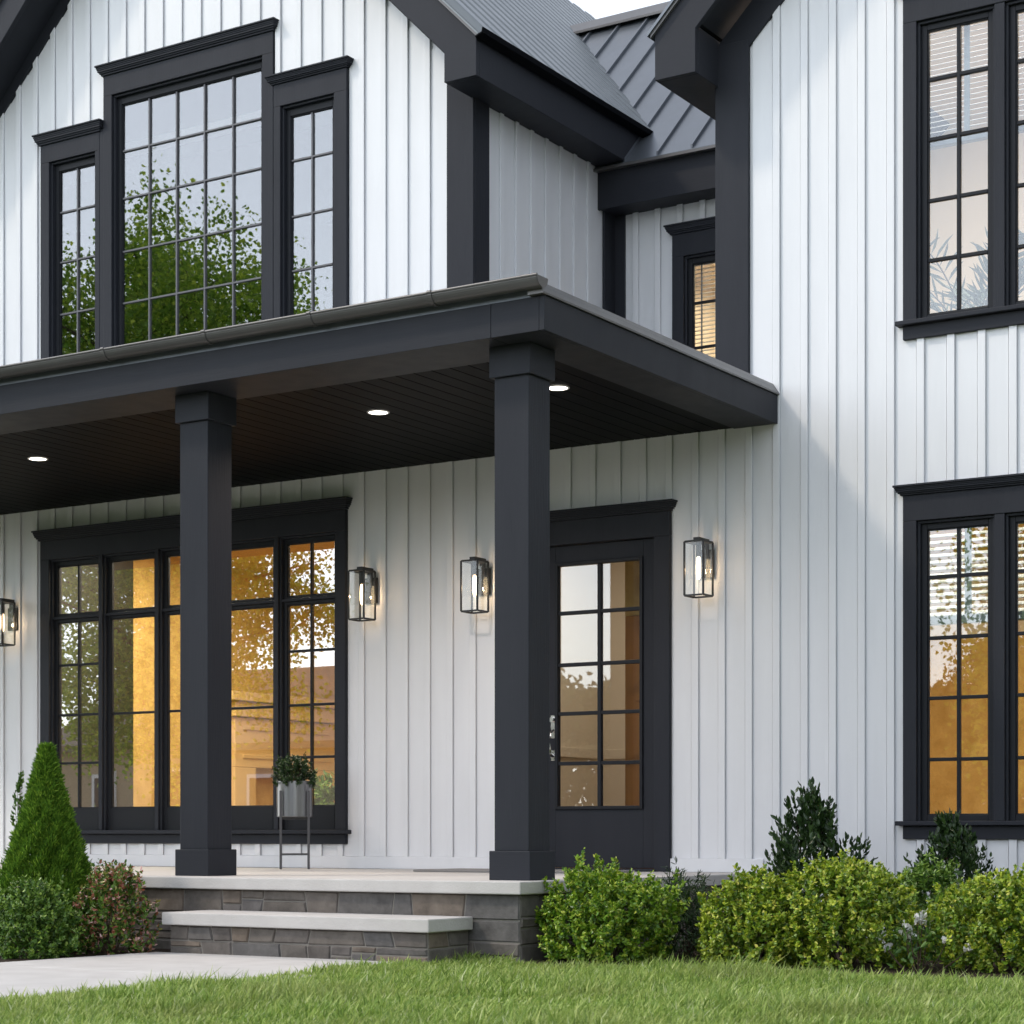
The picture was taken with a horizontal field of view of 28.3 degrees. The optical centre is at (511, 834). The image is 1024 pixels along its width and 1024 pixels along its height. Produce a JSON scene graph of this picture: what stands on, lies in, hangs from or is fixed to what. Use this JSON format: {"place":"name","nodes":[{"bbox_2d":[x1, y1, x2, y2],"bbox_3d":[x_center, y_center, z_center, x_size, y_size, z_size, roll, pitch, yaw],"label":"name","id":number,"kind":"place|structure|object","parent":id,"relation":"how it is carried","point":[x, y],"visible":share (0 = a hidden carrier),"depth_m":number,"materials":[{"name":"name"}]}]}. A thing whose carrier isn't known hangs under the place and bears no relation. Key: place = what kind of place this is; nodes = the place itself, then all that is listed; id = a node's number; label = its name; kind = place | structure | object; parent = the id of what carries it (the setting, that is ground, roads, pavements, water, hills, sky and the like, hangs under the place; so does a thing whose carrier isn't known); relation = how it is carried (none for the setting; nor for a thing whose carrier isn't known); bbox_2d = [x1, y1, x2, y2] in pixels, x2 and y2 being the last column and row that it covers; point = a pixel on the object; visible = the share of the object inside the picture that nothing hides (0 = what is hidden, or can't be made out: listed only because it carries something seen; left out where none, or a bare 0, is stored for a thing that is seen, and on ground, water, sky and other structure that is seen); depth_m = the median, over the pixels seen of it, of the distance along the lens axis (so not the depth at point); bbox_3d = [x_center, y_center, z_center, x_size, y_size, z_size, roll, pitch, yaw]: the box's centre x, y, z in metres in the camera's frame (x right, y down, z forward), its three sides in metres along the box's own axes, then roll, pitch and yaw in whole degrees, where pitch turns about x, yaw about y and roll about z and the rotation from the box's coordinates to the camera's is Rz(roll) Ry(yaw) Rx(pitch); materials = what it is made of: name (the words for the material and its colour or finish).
{"place":"outdoors","nodes":[
{"label":"outdoors","id":0,"kind":"place"},
{"bbox_2d":[0,947,170,961],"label":"planting bed","id":1,"kind":"object","parent":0,"point":[100,953],"visible":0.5,"depth_m":10.73,"materials":[{"name":"brown soil"}]},
{"bbox_2d":[0,771,23,865],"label":"twiggy shrub","id":2,"kind":"object","parent":1,"relation":"on","point":[20,782],"visible":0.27,"depth_m":11.60,"materials":[{"name":"green plant"}]},
{"bbox_2d":[0,873,88,959],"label":"green shrub","id":3,"kind":"object","parent":1,"relation":"on","point":[37,917],"visible":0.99,"depth_m":10.40,"materials":[{"name":"green plant"}]},
{"bbox_2d":[0,741,102,949],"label":"cone evergreen","id":4,"kind":"object","parent":1,"relation":"on","point":[47,841],"visible":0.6,"depth_m":10.96,"materials":[{"name":"green plant"}]},
{"bbox_2d":[66,859,161,954],"bbox_3d":[-2.159,0.395,10.817,0.552,0.539,0.512,0,0,32],"label":"bronze shrub","id":5,"kind":"object","parent":1,"relation":"on","point":[109,887],"visible":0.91,"depth_m":10.75,"materials":[{"name":"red plant"}]},
{"bbox_2d":[0,952,391,1009],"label":"path","id":6,"kind":"structure","parent":0,"point":[43,975],"depth_m":9.48,"materials":[{"name":"concrete"}]},
{"bbox_2d":[314,768,333,804],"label":"indoor plant","id":7,"kind":"object","parent":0,"point":[324,795],"visible":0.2,"depth_m":16.39,"materials":[{"name":"green plant"}]},
{"bbox_2d":[0,948,1023,1023],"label":"lawn grass","id":8,"kind":"structure","parent":0,"point":[468,988],"depth_m":7.50,"materials":[{"name":"green plant"}]},
{"bbox_2d":[569,0,669,18],"label":"sky","id":9,"kind":"structure","parent":0,"point":[598,9],"materials":[{"name":"white"}]},
{"bbox_2d":[524,939,1023,979],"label":"planting bed","id":10,"kind":"object","parent":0,"point":[936,968],"depth_m":9.54,"materials":[{"name":"brown soil"}]},
{"bbox_2d":[534,847,691,963],"bbox_3d":[0.469,0.362,10.085,0.806,0.605,0.778,0,0,32],"label":"boxwood shrub","id":11,"kind":"object","parent":10,"relation":"on","point":[588,930],"visible":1,"depth_m":9.95,"materials":[{"name":"green plant"}]},
{"bbox_2d":[657,856,718,957],"bbox_3d":[0.899,0.385,10.450,0.466,0.559,0.380,0,0,32],"label":"narrow leaf shrub","id":12,"kind":"object","parent":10,"relation":"on","point":[689,919],"visible":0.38,"depth_m":10.39,"materials":[{"name":"green plant"}]},
{"bbox_2d":[694,862,825,966],"bbox_3d":[1.165,0.398,9.851,0.729,0.533,0.630,0,0,32],"label":"lime shrub","id":13,"kind":"object","parent":10,"relation":"on","point":[754,894],"visible":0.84,"depth_m":9.72,"materials":[{"name":"green plant"}]},
{"bbox_2d":[760,777,877,950],"bbox_3d":[1.636,0.172,10.995,0.687,0.983,0.612,0,0,32],"label":"upright shrub","id":14,"kind":"object","parent":10,"relation":"on","point":[816,818],"visible":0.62,"depth_m":10.93,"materials":[{"name":"green plant"}]},
{"bbox_2d":[749,848,938,969],"bbox_3d":[1.597,0.361,9.757,0.856,0.607,0.819,0,0,32],"label":"lime shrub","id":15,"kind":"object","parent":10,"relation":"on","point":[851,890],"visible":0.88,"depth_m":9.56,"materials":[{"name":"green plant"}]},
{"bbox_2d":[865,895,972,972],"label":"white flowers","id":16,"kind":"object","parent":10,"relation":"on","point":[906,931],"visible":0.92,"depth_m":9.29,"materials":[{"name":"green plant"}]},
{"bbox_2d":[882,846,968,960],"bbox_3d":[2.118,0.359,10.309,0.559,0.610,0.586,0,0,32],"label":"green shrub","id":17,"kind":"object","parent":10,"relation":"on","point":[924,876],"visible":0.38,"depth_m":10.25,"materials":[{"name":"green plant"}]},
{"bbox_2d":[902,807,1017,952],"bbox_3d":[2.347,0.256,10.776,0.698,0.816,0.586,0,0,32],"label":"upright shrub","id":18,"kind":"object","parent":10,"relation":"on","point":[947,842],"visible":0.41,"depth_m":10.72,"materials":[{"name":"green plant"}]},
{"bbox_2d":[924,863,1023,972],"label":"lime shrub","id":19,"kind":"object","parent":10,"relation":"on","point":[1001,912],"visible":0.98,"depth_m":9.27,"materials":[{"name":"green plant"}]},
{"label":"ground","id":20,"kind":"structure","parent":0,"visible":0},
{"bbox_2d":[162,910,472,962],"bbox_3d":[-1.027,0.571,10.469,1.722,0.322,0.394,0,0,32],"label":"entry step","id":21,"kind":"object","parent":20,"relation":"on","point":[350,936],"visible":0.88,"depth_m":10.24,"materials":[{"name":"stone"}]},
{"bbox_2d":[0,865,756,963],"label":"porch base","id":22,"kind":"object","parent":20,"relation":"on","point":[502,913],"visible":0.16,"depth_m":10.65,"materials":[{"name":"concrete"}]},
{"bbox_2d":[277,781,312,868],"bbox_3d":[-1.477,-0.068,13.786,0.245,0.597,0.245,0,0,-6],"label":"planter","id":23,"kind":"object","parent":22,"relation":"on","point":[294,802],"visible":0.98,"depth_m":13.68,"materials":[{"name":"grey metal"}]},
{"bbox_2d":[271,751,317,787],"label":"potted boxwood","id":24,"kind":"object","parent":23,"relation":"in","point":[298,768],"visible":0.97,"depth_m":13.73,"materials":[{"name":"green plant"}]},
{"bbox_2d":[413,868,634,872],"bbox_3d":[0.068,0.224,12.637,1.300,0.013,0.530,0,0,32],"label":"doormat","id":25,"kind":"object","parent":22,"relation":"on","point":[467,870],"visible":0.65,"depth_m":12.66,"materials":[{"name":"grey"}]},
{"bbox_2d":[0,0,1023,944],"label":"farmhouse","id":26,"kind":"object","parent":20,"relation":"on","point":[260,260],"visible":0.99,"depth_m":13.19,"materials":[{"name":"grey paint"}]},
{"bbox_2d":[0,598,17,646],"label":"wall lantern","id":27,"kind":"object","parent":26,"relation":"attached to","point":[12,617],"depth_m":15.68,"materials":[{"name":"black metal"}]},
{"bbox_2d":[27,457,47,460],"bbox_3d":[-3.146,-2.494,13.458,0.136,0.005,0.136,0,0,32],"label":"downlight","id":28,"kind":"object","parent":26,"relation":"attached to","point":[37,458],"visible":1,"depth_m":13.44,"materials":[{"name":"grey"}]},
{"bbox_2d":[32,118,103,358],"bbox_3d":[-3.352,-4.084,15.444,0.706,2.568,0.145,0,0,32],"label":"window","id":29,"kind":"structure","parent":26,"relation":"in","point":[77,146],"depth_m":15.54,"materials":[{"name":"grey paint"}]},
{"bbox_2d":[94,17,278,347],"bbox_3d":[-2.370,-4.284,14.822,1.722,2.969,0.145,0,0,32],"label":"window","id":30,"kind":"structure","parent":26,"relation":"in","point":[246,49],"depth_m":14.88,"materials":[{"name":"grey paint"}]},
{"bbox_2d":[31,496,352,843],"bbox_3d":[-2.379,-1.134,14.828,3.019,2.396,0.145,0,0,32],"label":"window","id":31,"kind":"structure","parent":26,"relation":"in","point":[280,526],"depth_m":14.95,"materials":[{"name":"grey paint"}]},
{"bbox_2d":[264,55,353,317],"bbox_3d":[-1.405,-4.082,14.211,0.738,2.565,0.145,0,0,32],"label":"window","id":32,"kind":"structure","parent":26,"relation":"in","point":[311,89],"depth_m":14.25,"materials":[{"name":"grey paint"}]},
{"bbox_2d":[348,566,377,621],"bbox_3d":[-1.010,-1.643,13.842,0.139,0.364,0.190,0,0,32],"label":"wall lantern","id":33,"kind":"object","parent":26,"relation":"attached to","point":[368,589],"depth_m":13.84,"materials":[{"name":"black metal"}]},
{"bbox_2d":[367,410,389,414],"bbox_3d":[-0.790,-2.494,11.979,0.136,0.005,0.136,0,0,32],"label":"downlight","id":34,"kind":"object","parent":26,"relation":"attached to","point":[378,412],"visible":1,"depth_m":11.97,"materials":[{"name":"white"}]},
{"bbox_2d":[460,556,490,613],"bbox_3d":[-0.232,-1.643,13.350,0.139,0.364,0.190,0,0,32],"label":"wall lantern","id":35,"kind":"object","parent":26,"relation":"attached to","point":[481,580],"depth_m":13.35,"materials":[{"name":"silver metal"}]},
{"bbox_2d":[550,385,569,390],"bbox_3d":[0.255,-2.494,11.324,0.136,0.005,0.136,0,0,32],"label":"downlight","id":36,"kind":"object","parent":26,"relation":"attached to","point":[558,387],"visible":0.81,"depth_m":11.32,"materials":[{"name":"white"}]},
{"bbox_2d":[550,499,677,871],"bbox_3d":[0.548,-0.930,12.987,1.159,2.322,0.165,0,0,32],"label":"door","id":37,"kind":"structure","parent":26,"relation":"in","point":[640,837],"depth_m":12.87,"materials":[{"name":"grey paint"}]},
{"bbox_2d":[663,216,714,349],"bbox_3d":[1.521,-3.683,14.620,0.901,1.526,0.145,0,0,32],"label":"window","id":38,"kind":"structure","parent":26,"relation":"in","point":[693,241],"depth_m":14.78,"materials":[{"name":"grey paint"}]},
{"bbox_2d":[683,537,713,597],"bbox_3d":[1.158,-1.643,12.470,0.139,0.364,0.190,0,0,32],"label":"wall lantern","id":39,"kind":"object","parent":26,"relation":"attached to","point":[705,562],"depth_m":12.45,"materials":[{"name":"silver metal"}]},
{"bbox_2d":[695,262,714,357],"bbox_3d":[1.603,-3.658,14.749,0.660,1.175,0.060,0,0,32],"label":"window blind","id":40,"kind":"object","parent":26,"relation":"attached to","point":[702,309],"depth_m":14.85,"materials":[{"name":"beige plastic"}]},
{"bbox_2d":[892,473,1023,838],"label":"window","id":41,"kind":"structure","parent":26,"relation":"in","point":[996,502],"depth_m":11.67,"materials":[{"name":"grey paint"}]},
{"bbox_2d":[930,526,987,625],"bbox_3d":[2.645,-1.551,11.829,0.502,0.636,0.060,0,0,32],"label":"window blind","id":42,"kind":"object","parent":26,"relation":"attached to","point":[969,616],"depth_m":11.82,"materials":[{"name":"grey"}]},
{"bbox_2d":[930,22,987,149],"bbox_3d":[2.645,-4.407,11.829,0.502,0.739,0.060,0,0,32],"label":"window blind","id":43,"kind":"object","parent":26,"relation":"attached to","point":[966,127],"depth_m":11.80,"materials":[{"name":"grey plastic"}]},
{"bbox_2d":[895,0,1023,340],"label":"window","id":44,"kind":"structure","parent":26,"relation":"in","point":[921,18],"depth_m":11.70,"materials":[{"name":"grey paint"}]},
{"bbox_2d":[930,225,1023,311],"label":"indoor palm","id":45,"kind":"object","parent":26,"relation":"on","point":[976,297],"visible":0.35,"depth_m":12.26,"materials":[{"name":"grey plant"}]},
{"bbox_2d":[1018,523,1023,620],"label":"window blind","id":46,"kind":"object","parent":26,"relation":"attached to","point":[1020,614],"depth_m":11.65,"materials":[{"name":"grey"}]},
{"bbox_2d":[1018,14,1023,133],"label":"window blind","id":47,"kind":"object","parent":26,"relation":"attached to","point":[1020,128],"depth_m":11.64,"materials":[{"name":"grey"}]}
]}

